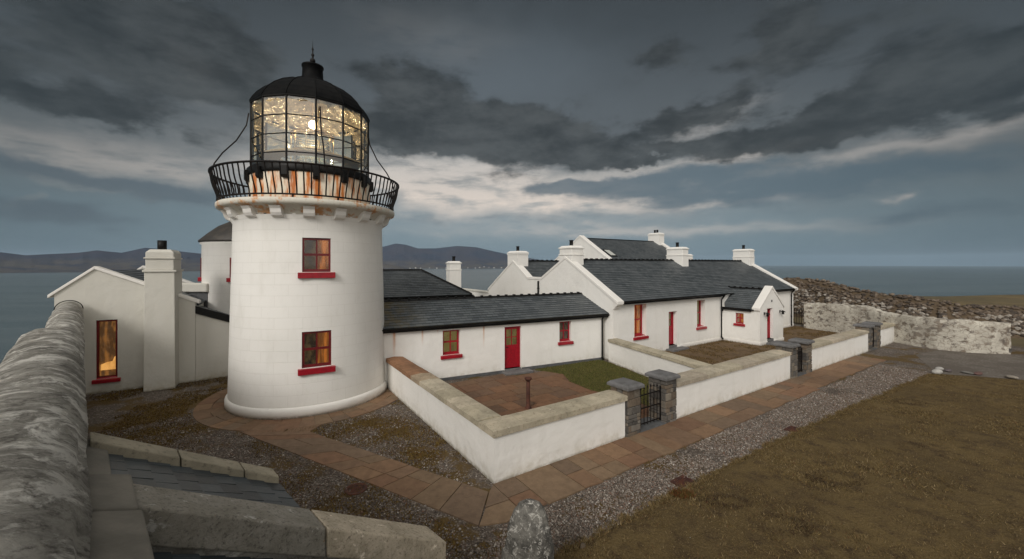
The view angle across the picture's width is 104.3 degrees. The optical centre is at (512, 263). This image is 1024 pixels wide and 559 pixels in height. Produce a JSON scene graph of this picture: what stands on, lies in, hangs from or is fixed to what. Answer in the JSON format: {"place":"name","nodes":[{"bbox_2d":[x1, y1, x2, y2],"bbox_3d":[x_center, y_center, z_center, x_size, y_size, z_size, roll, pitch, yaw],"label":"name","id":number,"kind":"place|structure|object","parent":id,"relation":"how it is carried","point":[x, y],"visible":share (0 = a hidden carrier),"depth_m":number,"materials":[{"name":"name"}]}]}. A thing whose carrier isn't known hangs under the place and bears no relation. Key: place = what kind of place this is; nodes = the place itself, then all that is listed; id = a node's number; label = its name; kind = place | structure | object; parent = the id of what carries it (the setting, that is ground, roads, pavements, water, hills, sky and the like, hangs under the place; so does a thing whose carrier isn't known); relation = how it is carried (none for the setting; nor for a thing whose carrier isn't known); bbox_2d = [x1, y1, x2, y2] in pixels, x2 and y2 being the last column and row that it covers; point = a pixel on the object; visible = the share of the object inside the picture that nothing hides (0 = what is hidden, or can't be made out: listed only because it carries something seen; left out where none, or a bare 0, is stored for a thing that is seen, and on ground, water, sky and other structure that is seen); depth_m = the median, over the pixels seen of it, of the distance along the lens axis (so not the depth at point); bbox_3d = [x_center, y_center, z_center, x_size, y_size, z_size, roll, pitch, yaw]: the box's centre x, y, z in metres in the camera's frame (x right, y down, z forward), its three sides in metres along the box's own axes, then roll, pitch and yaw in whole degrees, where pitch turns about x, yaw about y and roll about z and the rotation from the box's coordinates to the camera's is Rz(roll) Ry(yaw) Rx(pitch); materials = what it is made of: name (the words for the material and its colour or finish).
{"place":"outdoors","nodes":[
{"label":"outdoors","id":0,"kind":"place"},
{"bbox_2d":[0,248,200,272],"bbox_3d":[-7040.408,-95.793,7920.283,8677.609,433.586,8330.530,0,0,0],"label":"hills","id":1,"kind":"structure","parent":0,"point":[69,262],"depth_m":6459.38,"materials":[{"name":"grey"}]},
{"bbox_2d":[383,264,406,268],"bbox_3d":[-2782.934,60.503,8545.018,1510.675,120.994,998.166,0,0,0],"label":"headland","id":2,"kind":"structure","parent":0,"point":[386,266],"depth_m":8505.47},
{"bbox_2d":[382,244,537,268],"bbox_3d":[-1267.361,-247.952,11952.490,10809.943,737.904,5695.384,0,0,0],"label":"hills","id":3,"kind":"structure","parent":0,"point":[406,256],"depth_m":11270.15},
{"bbox_2d":[0,266,1023,363],"bbox_3d":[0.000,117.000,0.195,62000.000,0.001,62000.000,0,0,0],"label":"sea","id":4,"kind":"structure","parent":0,"point":[26,305],"depth_m":2655.89,"materials":[{"name":"liquid"}]},
{"bbox_2d":[0,0,1023,265],"label":"sky","id":5,"kind":"structure","parent":0,"point":[791,132],"materials":[{"name":"grey"}]},
{"bbox_2d":[193,355,885,526],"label":"path","id":6,"kind":"structure","parent":0,"point":[549,484],"depth_m":10.56,"materials":[{"name":"stone"}]},
{"bbox_2d":[772,341,800,378],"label":"gate pillar","id":7,"kind":"structure","parent":6,"relation":"on","point":[791,347],"depth_m":17.40,"materials":[{"name":"stone"}]},
{"bbox_2d":[788,338,814,372],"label":"gate pillar","id":8,"kind":"structure","parent":6,"relation":"on","point":[806,345],"depth_m":18.19,"materials":[{"name":"stone"}]},
{"bbox_2d":[797,346,806,376],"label":"iron gate","id":9,"kind":"structure","parent":8,"relation":"attached to","point":[799,361],"depth_m":18.04,"materials":[{"name":"grey paint"}]},
{"bbox_2d":[450,371,649,418],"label":"courtyard paving","id":10,"kind":"structure","parent":0,"point":[502,394],"depth_m":15.56,"materials":[{"name":"stone"}]},
{"bbox_2d":[525,376,531,408],"bbox_3d":[0.548,4.455,13.765,0.250,1.090,0.250,0,0,0],"label":"iron post","id":11,"kind":"object","parent":10,"relation":"on","point":[528,379],"visible":0.98,"depth_m":13.71,"materials":[{"name":"brown metal"}]},
{"bbox_2d":[85,323,1023,558],"bbox_3d":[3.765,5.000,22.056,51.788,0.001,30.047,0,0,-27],"label":"gravel","id":12,"kind":"structure","parent":0,"point":[100,414],"depth_m":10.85,"materials":[{"name":"grey gravel"}]},
{"bbox_2d":[0,300,92,558],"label":"boundary wall","id":13,"kind":"structure","parent":12,"relation":"on","point":[46,510],"depth_m":3.11,"materials":[{"name":"grey stone"}]},
{"bbox_2d":[47,240,205,394],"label":"gabled cottage","id":14,"kind":"structure","parent":12,"relation":"on","point":[139,329],"depth_m":15.78,"materials":[{"name":"white paint"}]},
{"bbox_2d":[91,319,120,384],"bbox_3d":[-15.901,3.350,15.685,0.810,2.540,0.550,0,0,-31],"label":"window","id":15,"kind":"structure","parent":14,"relation":"in","point":[107,330],"depth_m":15.80,"materials":[{"name":"red paint"}]},
{"bbox_2d":[182,283,208,307],"bbox_3d":[-15.895,2.960,19.935,2.810,4.080,2.120,0,0,0],"label":"flat roofed link","id":16,"kind":"object","parent":12,"relation":"on","point":[199,290],"visible":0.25,"depth_m":18.88,"materials":[{"name":"grey paint"}]},
{"bbox_2d":[195,306,229,380],"bbox_3d":[-13.025,3.390,18.882,3.331,3.220,2.370,0,0,-43],"label":"lean to","id":17,"kind":"object","parent":12,"relation":"on","point":[212,340],"visible":0.3,"depth_m":17.31,"materials":[{"name":"white paint"}]},
{"bbox_2d":[198,222,231,314],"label":"round tower","id":18,"kind":"structure","parent":12,"relation":"on","point":[215,258],"depth_m":18.86,"materials":[{"name":"white paint"}]},
{"bbox_2d":[198,258,201,280],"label":"window","id":19,"kind":"structure","parent":18,"relation":"in","point":[199,278],"depth_m":19.56,"materials":[{"name":"red paint"}]},
{"bbox_2d":[226,258,230,281],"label":"window","id":20,"kind":"structure","parent":18,"relation":"in","point":[227,279],"depth_m":18.75,"materials":[{"name":"red paint"}]},
{"bbox_2d":[86,432,445,558],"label":"stone shed","id":21,"kind":"structure","parent":12,"relation":"on","point":[150,501],"depth_m":4.02,"materials":[{"name":"stone"}]},
{"bbox_2d":[90,376,478,558],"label":"moss","id":22,"kind":"object","parent":12,"relation":"on","point":[191,426],"visible":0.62,"depth_m":11.73,"materials":[{"name":"brown plant"}]},
{"bbox_2d":[208,44,398,419],"bbox_3d":[-7.782,-1.873,15.527,6.500,13.746,6.500,0,0,0],"label":"lighthouse","id":23,"kind":"object","parent":12,"relation":"on","point":[306,334],"visible":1,"depth_m":13.48,"materials":[{"name":"white paint"}]},
{"bbox_2d":[302,330,330,367],"bbox_3d":[-6.611,2.825,13.442,1.082,1.390,0.400,0,0,-29],"label":"window","id":24,"kind":"structure","parent":23,"relation":"in","point":[316,345],"depth_m":13.47,"materials":[{"name":"red paint"}]},
{"bbox_2d":[302,238,330,271],"bbox_3d":[-6.648,-0.300,13.507,1.082,1.340,0.400,0,0,-29],"label":"window","id":25,"kind":"structure","parent":23,"relation":"in","point":[316,252],"depth_m":13.54,"materials":[{"name":"red paint"}]},
{"bbox_2d":[344,483,367,495],"bbox_3d":[-3.467,4.988,8.836,0.480,0.024,0.480,0,0,-33],"label":"drain cover","id":26,"kind":"object","parent":12,"relation":"on","point":[354,486],"visible":1,"depth_m":8.80,"materials":[{"name":"metal"}]},
{"bbox_2d":[383,256,473,299],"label":"hipped cottage","id":27,"kind":"structure","parent":12,"relation":"on","point":[409,283],"depth_m":23.25,"materials":[{"name":"black stone"}]},
{"bbox_2d":[463,288,488,295],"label":"yard wall","id":28,"kind":"structure","parent":12,"relation":"on","point":[475,292],"depth_m":32.51,"materials":[{"name":"white paint"}]},
{"bbox_2d":[382,292,609,387],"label":"wing","id":29,"kind":"structure","parent":12,"relation":"on","point":[449,338],"depth_m":18.34,"materials":[{"name":"white paint"}]},
{"bbox_2d":[441,330,462,359],"bbox_3d":[-2.729,3.415,17.395,0.960,1.310,0.630,0,0,-26],"label":"window","id":30,"kind":"structure","parent":29,"relation":"in","point":[450,337],"depth_m":17.48,"materials":[{"name":"red paint"}]},
{"bbox_2d":[505,326,519,367],"bbox_3d":[-0.053,3.870,18.654,0.850,1.940,0.257,0,0,-26],"label":"door","id":31,"kind":"structure","parent":29,"relation":"in","point":[512,334],"depth_m":18.68,"materials":[{"name":"red paint"}]},
{"bbox_2d":[558,321,573,344],"bbox_3d":[2.527,3.370,19.940,0.880,1.240,0.630,0,0,-26],"label":"window","id":32,"kind":"structure","parent":29,"relation":"in","point":[563,326],"depth_m":19.99,"materials":[{"name":"red paint"}]},
{"bbox_2d":[386,356,627,483],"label":"garden wall","id":33,"kind":"structure","parent":12,"relation":"on","point":[492,446],"depth_m":10.39,"materials":[{"name":"paint"}]},
{"bbox_2d":[501,498,553,558],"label":"standing stone","id":34,"kind":"object","parent":12,"relation":"on","point":[529,535],"visible":1,"depth_m":5.60,"materials":[{"name":"grey stone"}]},
{"bbox_2d":[535,359,648,405],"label":"courtyard turf","id":35,"kind":"structure","parent":12,"relation":"on","point":[593,379],"depth_m":17.69,"materials":[{"name":"green plant"}]},
{"bbox_2d":[607,377,644,436],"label":"gate pillar","id":36,"kind":"structure","parent":12,"relation":"on","point":[630,388],"depth_m":11.57,"materials":[{"name":"stone"}]},
{"bbox_2d":[488,240,797,359],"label":"cottage","id":37,"kind":"structure","parent":12,"relation":"on","point":[679,299],"depth_m":25.01,"materials":[{"name":"white paint"}]},
{"bbox_2d":[633,304,648,340],"bbox_3d":[6.820,3.100,21.943,1.200,2.000,0.770,0,0,-34],"label":"window","id":38,"kind":"structure","parent":37,"relation":"in","point":[637,308],"depth_m":22.20,"materials":[{"name":"red paint"}]},
{"bbox_2d":[669,312,672,343],"bbox_3d":[9.216,3.770,23.563,0.780,1.980,0.257,0,0,-33],"label":"door","id":39,"kind":"structure","parent":37,"relation":"in","point":[670,327],"depth_m":23.66,"materials":[{"name":"red paint"}]},
{"bbox_2d":[696,300,706,329],"bbox_3d":[11.632,3.120,25.133,1.060,1.920,0.770,0,0,-33],"label":"window","id":40,"kind":"structure","parent":37,"relation":"in","point":[699,325],"depth_m":25.33,"materials":[{"name":"red paint"}]},
{"bbox_2d":[733,313,744,326],"bbox_3d":[14.619,3.480,25.444,0.570,0.920,0.700,0,0,-33],"label":"window","id":41,"kind":"structure","parent":37,"relation":"in","point":[739,316],"depth_m":25.46,"materials":[{"name":"red paint"}]},
{"bbox_2d":[767,308,769,337],"bbox_3d":[16.095,3.744,25.217,0.756,1.913,0.090,0,0,-34],"label":"door","id":42,"kind":"structure","parent":37,"relation":"in","point":[768,322],"depth_m":25.35,"materials":[{"name":"red paint"}]},
{"bbox_2d":[608,338,711,376],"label":"dividing wall","id":43,"kind":"structure","parent":12,"relation":"on","point":[638,358],"depth_m":17.82,"materials":[{"name":"paint"}]},
{"bbox_2d":[645,369,680,423],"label":"gate pillar","id":44,"kind":"structure","parent":12,"relation":"on","point":[665,381],"depth_m":12.59,"materials":[{"name":"stone"}]},
{"bbox_2d":[640,384,665,432],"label":"iron gate","id":45,"kind":"structure","parent":44,"relation":"attached to","point":[647,423],"depth_m":12.28,"materials":[{"name":"black metal"}]},
{"bbox_2d":[670,475,693,487],"bbox_3d":[3.888,4.978,9.112,0.480,0.045,0.300,0,0,-34],"label":"drain cover","id":46,"kind":"object","parent":12,"relation":"on","point":[681,479],"visible":0.9,"depth_m":9.11,"materials":[{"name":"metal"}]},
{"bbox_2d":[675,349,790,418],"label":"garden wall","id":47,"kind":"structure","parent":12,"relation":"on","point":[700,388],"depth_m":14.60,"materials":[{"name":"paint"}]},
{"bbox_2d":[784,426,799,432],"bbox_3d":[8.430,4.978,11.968,0.480,0.045,0.300,0,0,-34],"label":"drain cover","id":48,"kind":"object","parent":12,"relation":"on","point":[791,428],"visible":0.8,"depth_m":11.96,"materials":[{"name":"metal"}]},
{"bbox_2d":[793,308,803,325],"bbox_3d":[23.205,4.290,32.267,0.116,1.420,1.318,0,0,-28],"label":"iron railing","id":49,"kind":"object","parent":12,"relation":"on","point":[796,312],"visible":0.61,"depth_m":32.19,"materials":[{"name":"metal"}]},
{"bbox_2d":[811,329,868,370],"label":"garden wall","id":50,"kind":"structure","parent":12,"relation":"on","point":[832,349],"depth_m":20.39,"materials":[{"name":"paint"}]},
{"bbox_2d":[853,323,874,350],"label":"gate pillar","id":51,"kind":"structure","parent":12,"relation":"on","point":[867,327],"depth_m":22.86,"materials":[{"name":"stone"}]},
{"bbox_2d":[872,327,877,349],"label":"iron gate","id":52,"kind":"structure","parent":51,"relation":"attached to","point":[873,339],"depth_m":23.57,"materials":[{"name":"black metal"}]},
{"bbox_2d":[862,321,882,347],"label":"gate pillar","id":53,"kind":"structure","parent":12,"relation":"on","point":[877,335],"depth_m":23.59,"materials":[{"name":"stone"}]},
{"bbox_2d":[880,322,894,346],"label":"garden wall","id":54,"kind":"structure","parent":12,"relation":"on","point":[887,333],"depth_m":24.66,"materials":[{"name":"paint"}]},
{"bbox_2d":[802,302,1011,353],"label":"old wall","id":55,"kind":"structure","parent":12,"relation":"on","point":[969,336],"depth_m":23.83,"materials":[{"name":"stone"}]},
{"bbox_2d":[666,326,834,363],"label":"courtyard soil","id":56,"kind":"structure","parent":0,"point":[740,352],"depth_m":23.53,"materials":[{"name":"brown soil"}]},
{"bbox_2d":[612,326,837,371],"bbox_3d":[15.052,4.968,23.442,21.452,0.068,5.739,0,0,-33],"label":"courtyard moss","id":57,"kind":"object","parent":56,"relation":"on","point":[785,330],"visible":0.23,"depth_m":23.49,"materials":[{"name":"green plant"}]},
{"bbox_2d":[554,373,1023,558],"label":"lawn","id":58,"kind":"structure","parent":0,"point":[976,499],"depth_m":8.43,"materials":[{"name":"brown plant"}]},
{"bbox_2d":[668,486,695,498],"bbox_3d":[3.637,4.910,8.516,0.691,0.140,0.462,0,0,0],"label":"plant tuft","id":59,"kind":"object","parent":58,"relation":"on","point":[681,495],"visible":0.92,"depth_m":8.51,"materials":[{"name":"brown plant"}]},
{"bbox_2d":[701,490,752,509],"bbox_3d":[4.501,4.928,8.293,1.008,0.075,0.737,0,0,-26],"label":"scrub patch","id":60,"kind":"object","parent":58,"relation":"on","point":[720,503],"visible":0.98,"depth_m":8.29,"materials":[{"name":"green plant"}]},
{"bbox_2d":[746,513,815,537],"bbox_3d":[5.081,4.928,7.552,1.252,0.075,0.800,0,0,0],"label":"scrub patch","id":61,"kind":"object","parent":58,"relation":"on","point":[764,526],"visible":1,"depth_m":7.48,"materials":[{"name":"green plant"}]},
{"bbox_2d":[805,470,864,486],"bbox_3d":[7.450,4.928,9.154,1.358,0.075,0.860,0,0,0],"label":"scrub patch","id":62,"kind":"object","parent":58,"relation":"on","point":[814,479],"visible":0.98,"depth_m":9.11,"materials":[{"name":"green plant"}]},
{"bbox_2d":[931,369,942,373],"bbox_3d":[19.224,4.879,18.016,0.389,0.240,0.277,0,0,0],"label":"loose stone","id":63,"kind":"object","parent":58,"relation":"on","point":[936,371],"visible":0.94,"depth_m":17.94,"materials":[{"name":"white stone"}]},
{"bbox_2d":[793,295,1023,346],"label":"ground","id":64,"kind":"structure","parent":0,"point":[1010,300],"depth_m":51.02,"materials":[{"name":"brown soil"}]},
{"bbox_2d":[555,230,668,259],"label":"house","id":65,"kind":"structure","parent":64,"relation":"on","point":[654,246],"depth_m":39.34,"materials":[{"name":"black stone"}]},
{"bbox_2d":[783,277,1023,337],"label":"drystone wall","id":66,"kind":"structure","parent":64,"relation":"on","point":[810,290],"depth_m":31.56,"materials":[{"name":"stone"}]},
{"bbox_2d":[916,350,1023,379],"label":"concrete apron","id":67,"kind":"object","parent":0,"point":[991,365],"visible":0.8,"depth_m":19.98,"materials":[{"name":"grey concrete"}]},
{"bbox_2d":[1005,375,1018,378],"bbox_3d":[21.742,4.919,17.337,0.310,0.146,0.469,0,0,0],"label":"loose stone","id":68,"kind":"object","parent":67,"relation":"on","point":[1011,377],"visible":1,"depth_m":17.25,"materials":[{"name":"beige stone"}]}
]}

